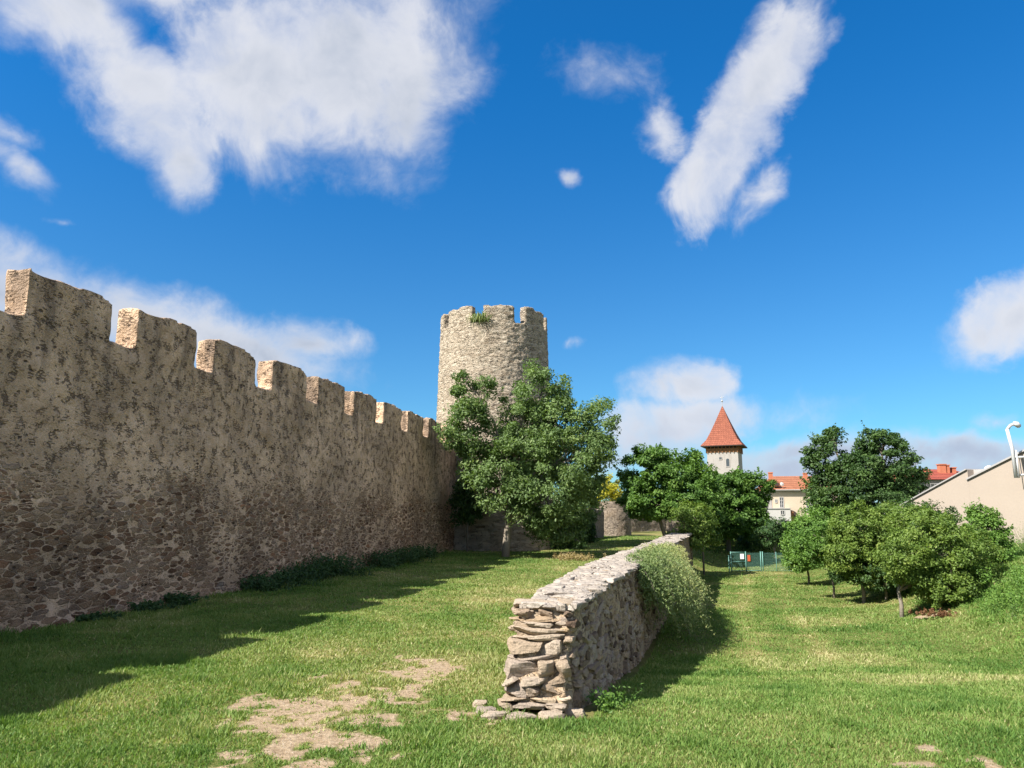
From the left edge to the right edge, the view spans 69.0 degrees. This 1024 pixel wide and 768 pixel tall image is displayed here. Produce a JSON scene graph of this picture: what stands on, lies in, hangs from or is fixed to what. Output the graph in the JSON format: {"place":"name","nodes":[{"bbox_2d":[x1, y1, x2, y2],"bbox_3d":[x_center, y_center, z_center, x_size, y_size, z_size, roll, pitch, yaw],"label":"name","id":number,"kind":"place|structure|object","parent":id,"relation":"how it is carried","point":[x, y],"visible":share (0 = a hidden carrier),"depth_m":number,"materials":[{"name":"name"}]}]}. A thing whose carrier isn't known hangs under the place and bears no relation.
{"place":"outdoors","nodes":[
{"label":"outdoors","id":0,"kind":"place"},
{"bbox_2d":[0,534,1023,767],"bbox_3d":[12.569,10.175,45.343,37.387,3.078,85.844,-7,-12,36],"label":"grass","id":1,"kind":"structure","parent":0,"point":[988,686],"depth_m":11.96,"materials":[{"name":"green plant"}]},
{"bbox_2d":[0,520,1023,767],"bbox_3d":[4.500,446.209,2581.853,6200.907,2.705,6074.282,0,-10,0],"label":"ground","id":2,"kind":"structure","parent":0,"point":[286,746],"depth_m":12.24,"materials":[{"name":"soil"}]},
{"bbox_2d":[76,611,121,621],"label":"weed clump","id":3,"kind":"object","parent":2,"relation":"on","point":[93,616],"visible":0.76,"depth_m":17.30,"materials":[{"name":"green plant"}]},
{"bbox_2d":[126,597,189,611],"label":"weed clump","id":4,"kind":"object","parent":2,"relation":"on","point":[149,605],"visible":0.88,"depth_m":19.16,"materials":[{"name":"green plant"}]},
{"bbox_2d":[163,589,208,605],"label":"weed clump","id":5,"kind":"object","parent":2,"relation":"on","point":[168,597],"visible":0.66,"depth_m":20.18,"materials":[{"name":"green plant"}]},
{"bbox_2d":[0,268,455,632],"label":"town wall","id":6,"kind":"structure","parent":2,"relation":"on","point":[142,457],"depth_m":20.61,"materials":[{"name":"grey stone"}]},
{"bbox_2d":[237,570,292,591],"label":"weed clump","id":7,"kind":"object","parent":2,"relation":"on","point":[260,581],"visible":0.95,"depth_m":23.82,"materials":[{"name":"green plant"}]},
{"bbox_2d":[265,561,321,586],"bbox_3d":[-7.532,6.600,25.964,1.978,0.912,2.529,0,-10,0],"label":"weed clump","id":8,"kind":"object","parent":2,"relation":"on","point":[287,575],"visible":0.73,"depth_m":25.81,"materials":[{"name":"green plant"}]},
{"bbox_2d":[293,548,350,581],"bbox_3d":[-7.427,6.761,27.930,2.067,1.205,2.405,-9,-14,44],"label":"weed clump","id":9,"kind":"object","parent":2,"relation":"on","point":[326,569],"visible":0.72,"depth_m":27.79,"materials":[{"name":"green plant"}]},
{"bbox_2d":[314,551,374,576],"bbox_3d":[-6.572,7.157,29.550,2.379,0.967,2.694,0,-10,0],"label":"weed clump","id":10,"kind":"object","parent":2,"relation":"on","point":[349,566],"visible":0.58,"depth_m":29.19,"materials":[{"name":"green plant"}]},
{"bbox_2d":[362,548,405,569],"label":"weed clump","id":11,"kind":"object","parent":2,"relation":"on","point":[387,562],"visible":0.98,"depth_m":33.67,"materials":[{"name":"green plant"}]},
{"bbox_2d":[385,545,436,564],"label":"weed clump","id":12,"kind":"object","parent":2,"relation":"on","point":[411,555],"visible":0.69,"depth_m":36.05,"materials":[{"name":"green plant"}]},
{"bbox_2d":[408,540,446,559],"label":"weed clump","id":13,"kind":"object","parent":2,"relation":"on","point":[428,551],"visible":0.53,"depth_m":39.25,"materials":[{"name":"green plant"}]},
{"bbox_2d":[444,481,485,551],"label":"wall shrub","id":14,"kind":"object","parent":2,"relation":"on","point":[462,499],"visible":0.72,"depth_m":44.87,"materials":[{"name":"green plant"}]},
{"bbox_2d":[436,304,554,550],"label":"round tower","id":15,"kind":"structure","parent":2,"relation":"on","point":[500,345],"depth_m":48.57,"materials":[{"name":"stone"}]},
{"bbox_2d":[468,311,491,326],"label":"grass tuft","id":16,"kind":"object","parent":15,"relation":"on","point":[479,317],"visible":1,"depth_m":48.65,"materials":[{"name":"green plant"}]},
{"bbox_2d":[432,358,621,556],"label":"walnut tree","id":17,"kind":"object","parent":2,"relation":"on","point":[548,440],"visible":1,"depth_m":41.36,"materials":[{"name":"green plant"}]},
{"bbox_2d":[549,494,589,549],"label":"bush","id":18,"kind":"object","parent":2,"relation":"on","point":[569,545],"visible":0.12,"depth_m":48.38,"materials":[{"name":"green plant"}]},
{"bbox_2d":[552,551,606,560],"bbox_3d":[3.171,9.160,39.741,3.093,0.494,2.473,-6,-12,33],"label":"twig heap","id":19,"kind":"object","parent":2,"relation":"on","point":[568,556],"visible":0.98,"depth_m":39.46,"materials":[{"name":"plant"}]},
{"bbox_2d":[556,507,603,539],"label":"garden wall","id":20,"kind":"structure","parent":2,"relation":"on","point":[599,524],"depth_m":65.19,"materials":[{"name":"grey stone"}]},
{"bbox_2d":[473,520,692,720],"label":"stone wall","id":21,"kind":"structure","parent":2,"relation":"on","point":[580,631],"depth_m":10.96,"materials":[{"name":"beige stone"}]},
{"bbox_2d":[568,498,600,542],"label":"bush","id":22,"kind":"object","parent":2,"relation":"on","point":[592,532],"visible":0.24,"depth_m":56.32,"materials":[{"name":"green plant"}]},
{"bbox_2d":[576,469,616,508],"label":"broadleaf tree","id":23,"kind":"object","parent":2,"relation":"on","point":[606,486],"visible":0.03,"depth_m":82.72,"materials":[{"name":"green plant"}]},
{"bbox_2d":[597,472,622,501],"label":"yellow bush","id":24,"kind":"object","parent":2,"relation":"on","point":[613,492],"visible":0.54,"depth_m":76.77,"materials":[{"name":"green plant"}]},
{"bbox_2d":[584,679,643,712],"bbox_3d":[1.399,4.350,10.290,0.784,0.357,0.886,-5,-11,27],"label":"weed clump","id":25,"kind":"object","parent":2,"relation":"on","point":[607,704],"visible":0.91,"depth_m":10.27,"materials":[{"name":"green plant"}]},
{"bbox_2d":[598,501,631,535],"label":"wall bastion","id":26,"kind":"object","parent":2,"relation":"on","point":[617,520],"depth_m":68.55,"materials":[{"name":"beige stone"}]},
{"bbox_2d":[631,516,677,531],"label":"boundary wall","id":27,"kind":"structure","parent":2,"relation":"on","point":[641,526],"depth_m":82.66,"materials":[{"name":"grey stone"}]},
{"bbox_2d":[613,442,724,535],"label":"broadleaf tree","id":28,"kind":"object","parent":2,"relation":"on","point":[694,478],"visible":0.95,"depth_m":52.32,"materials":[{"name":"green plant"}]},
{"bbox_2d":[624,541,716,642],"bbox_3d":[5.010,6.291,22.629,2.414,2.957,11.233,-3,-10,16],"label":"trailing shrub","id":29,"kind":"object","parent":2,"relation":"on","point":[666,570],"visible":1,"depth_m":20.27,"materials":[{"name":"green plant"}]},
{"bbox_2d":[664,498,722,574],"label":"broadleaf tree","id":30,"kind":"object","parent":2,"relation":"on","point":[700,527],"visible":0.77,"depth_m":45.54,"materials":[{"name":"green plant"}]},
{"bbox_2d":[692,533,741,543],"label":"bush","id":31,"kind":"object","parent":2,"relation":"on","point":[724,540],"visible":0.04,"depth_m":61.24,"materials":[{"name":"green plant"}]},
{"bbox_2d":[701,397,746,494],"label":"gate tower","id":32,"kind":"structure","parent":2,"relation":"on","point":[723,445],"depth_m":147.47,"materials":[{"name":"cream plaster"},{"name":"red clay tile"},{"name":"brown timber"}]},
{"bbox_2d":[726,459,729,466],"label":"window","id":33,"kind":"structure","parent":32,"relation":"in","point":[727,460],"depth_m":146.32,"materials":[{"name":"white glass"}]},
{"bbox_2d":[703,465,776,550],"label":"broadleaf tree","id":34,"kind":"object","parent":2,"relation":"on","point":[743,509],"visible":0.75,"depth_m":57.68,"materials":[{"name":"green plant"}]},
{"bbox_2d":[728,551,763,571],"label":"gate","id":35,"kind":"structure","parent":2,"relation":"on","point":[742,556],"depth_m":48.73,"materials":[{"name":"green metal"}]},
{"bbox_2d":[733,518,796,548],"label":"bush","id":36,"kind":"object","parent":2,"relation":"on","point":[744,542],"visible":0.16,"depth_m":59.56,"materials":[{"name":"green plant"}]},
{"bbox_2d":[750,517,795,562],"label":"sapling","id":37,"kind":"object","parent":2,"relation":"on","point":[774,529],"visible":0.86,"depth_m":54.62,"materials":[{"name":"green plant"}]},
{"bbox_2d":[763,552,790,570],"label":"wire fence","id":38,"kind":"object","parent":2,"relation":"on","point":[776,567],"visible":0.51,"depth_m":48.76,"materials":[{"name":"green metal"}]},
{"bbox_2d":[758,472,833,520],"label":"pale house","id":39,"kind":"structure","parent":2,"relation":"on","point":[787,496],"depth_m":103.34,"materials":[{"name":"beige paint"}]},
{"bbox_2d":[779,497,783,507],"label":"window","id":40,"kind":"structure","parent":39,"relation":"in","point":[781,500],"depth_m":103.35,"materials":[{"name":"white glass"}]},
{"bbox_2d":[778,499,838,583],"bbox_3d":[16.078,8.604,40.148,3.867,4.783,2.632,6,-11,-30],"label":"tree","id":41,"kind":"object","parent":2,"relation":"on","point":[799,522],"visible":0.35,"depth_m":39.82,"materials":[{"name":"green plant"}]},
{"bbox_2d":[788,512,839,597],"bbox_3d":[13.952,7.728,33.274,3.582,3.989,2.356,0,-10,0],"label":"tree","id":42,"kind":"object","parent":2,"relation":"on","point":[804,550],"visible":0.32,"depth_m":32.91,"materials":[{"name":"green plant"}]},
{"bbox_2d":[798,423,860,532],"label":"broadleaf tree","id":43,"kind":"object","parent":2,"relation":"on","point":[819,492],"visible":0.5,"depth_m":48.23,"materials":[{"name":"green plant"}]},
{"bbox_2d":[826,558,923,600],"bbox_3d":[15.897,7.949,31.015,4.847,2.449,4.095,4,-11,-23],"label":"bush","id":44,"kind":"object","parent":2,"relation":"on","point":[866,579],"visible":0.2,"depth_m":30.34,"materials":[{"name":"green plant"}]},
{"bbox_2d":[819,499,931,602],"bbox_3d":[15.317,7.129,31.462,5.623,4.509,2.836,4,-10,-22],"label":"tree","id":45,"kind":"object","parent":2,"relation":"on","point":[851,544],"visible":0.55,"depth_m":30.62,"materials":[{"name":"green plant"}]},
{"bbox_2d":[830,420,932,514],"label":"broadleaf tree","id":46,"kind":"object","parent":2,"relation":"on","point":[870,472],"visible":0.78,"depth_m":45.80,"materials":[{"name":"green plant"}]},
{"bbox_2d":[853,498,962,549],"bbox_3d":[19.382,7.646,37.764,6.217,3.748,4.084,3,-10,-16],"label":"bush","id":47,"kind":"object","parent":2,"relation":"on","point":[950,508],"visible":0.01,"depth_m":37.13,"materials":[{"name":"green plant"}]},
{"bbox_2d":[893,463,958,491],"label":"red roofed house","id":48,"kind":"structure","parent":2,"relation":"on","point":[941,472],"depth_m":63.29,"materials":[{"name":"tile"}]},
{"bbox_2d":[908,605,956,616],"bbox_3d":[14.370,7.587,24.817,1.746,0.257,2.371,3,-10,-15],"label":"twig heap","id":49,"kind":"object","parent":2,"relation":"on","point":[940,613],"visible":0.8,"depth_m":24.62,"materials":[{"name":"red plant"}]},
{"bbox_2d":[868,503,1007,616],"bbox_3d":[15.052,6.328,26.424,5.240,4.195,3.474,0,-10,0],"label":"tree","id":50,"kind":"object","parent":2,"relation":"on","point":[927,559],"visible":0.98,"depth_m":25.65,"materials":[{"name":"green plant"}]},
{"bbox_2d":[884,449,1023,542],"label":"cream building","id":51,"kind":"structure","parent":2,"relation":"on","point":[998,486],"depth_m":37.07,"materials":[{"name":"white paint"}]},
{"bbox_2d":[1005,421,1023,489],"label":"camera mast","id":52,"kind":"object","parent":51,"relation":"attached to","point":[1015,464],"visible":1,"depth_m":35.12,"materials":[{"name":"white metal"}]},
{"bbox_2d":[890,539,1023,645],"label":"bank ground cover","id":53,"kind":"object","parent":2,"relation":"on","point":[992,600],"visible":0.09,"depth_m":23.98,"materials":[{"name":"green plant"}]},
{"bbox_2d":[944,497,1015,564],"bbox_3d":[17.994,5.890,28.965,2.584,2.960,2.210,0,-10,0],"label":"bush","id":54,"kind":"object","parent":2,"relation":"on","point":[979,515],"visible":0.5,"depth_m":28.57,"materials":[{"name":"green plant"}]},
{"bbox_2d":[977,563,1023,588],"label":"herb patch","id":55,"kind":"object","parent":2,"relation":"on","point":[1019,579],"visible":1,"depth_m":23.07,"materials":[{"name":"green plant"}]},
{"bbox_2d":[996,547,1023,563],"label":"herb patch","id":56,"kind":"object","parent":2,"relation":"on","point":[1011,550],"visible":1,"depth_m":25.13,"materials":[{"name":"green plant"}]},
{"bbox_2d":[1008,604,1018,618],"bbox_3d":[14.211,5.570,17.835,3.064,0.506,3.866,0,-10,0],"label":"herb patch","id":57,"kind":"object","parent":2,"relation":"on","point":[1012,613],"visible":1,"depth_m":19.04,"materials":[{"name":"green plant"}]},
{"bbox_2d":[1008,525,1023,550],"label":"weed clump","id":58,"kind":"object","parent":2,"relation":"on","point":[1021,546],"visible":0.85,"depth_m":29.69,"materials":[{"name":"plant"}]},
{"bbox_2d":[0,0,1023,506],"label":"sky","id":59,"kind":"structure","parent":0,"point":[804,216],"materials":[{"name":"blue"}]}
]}

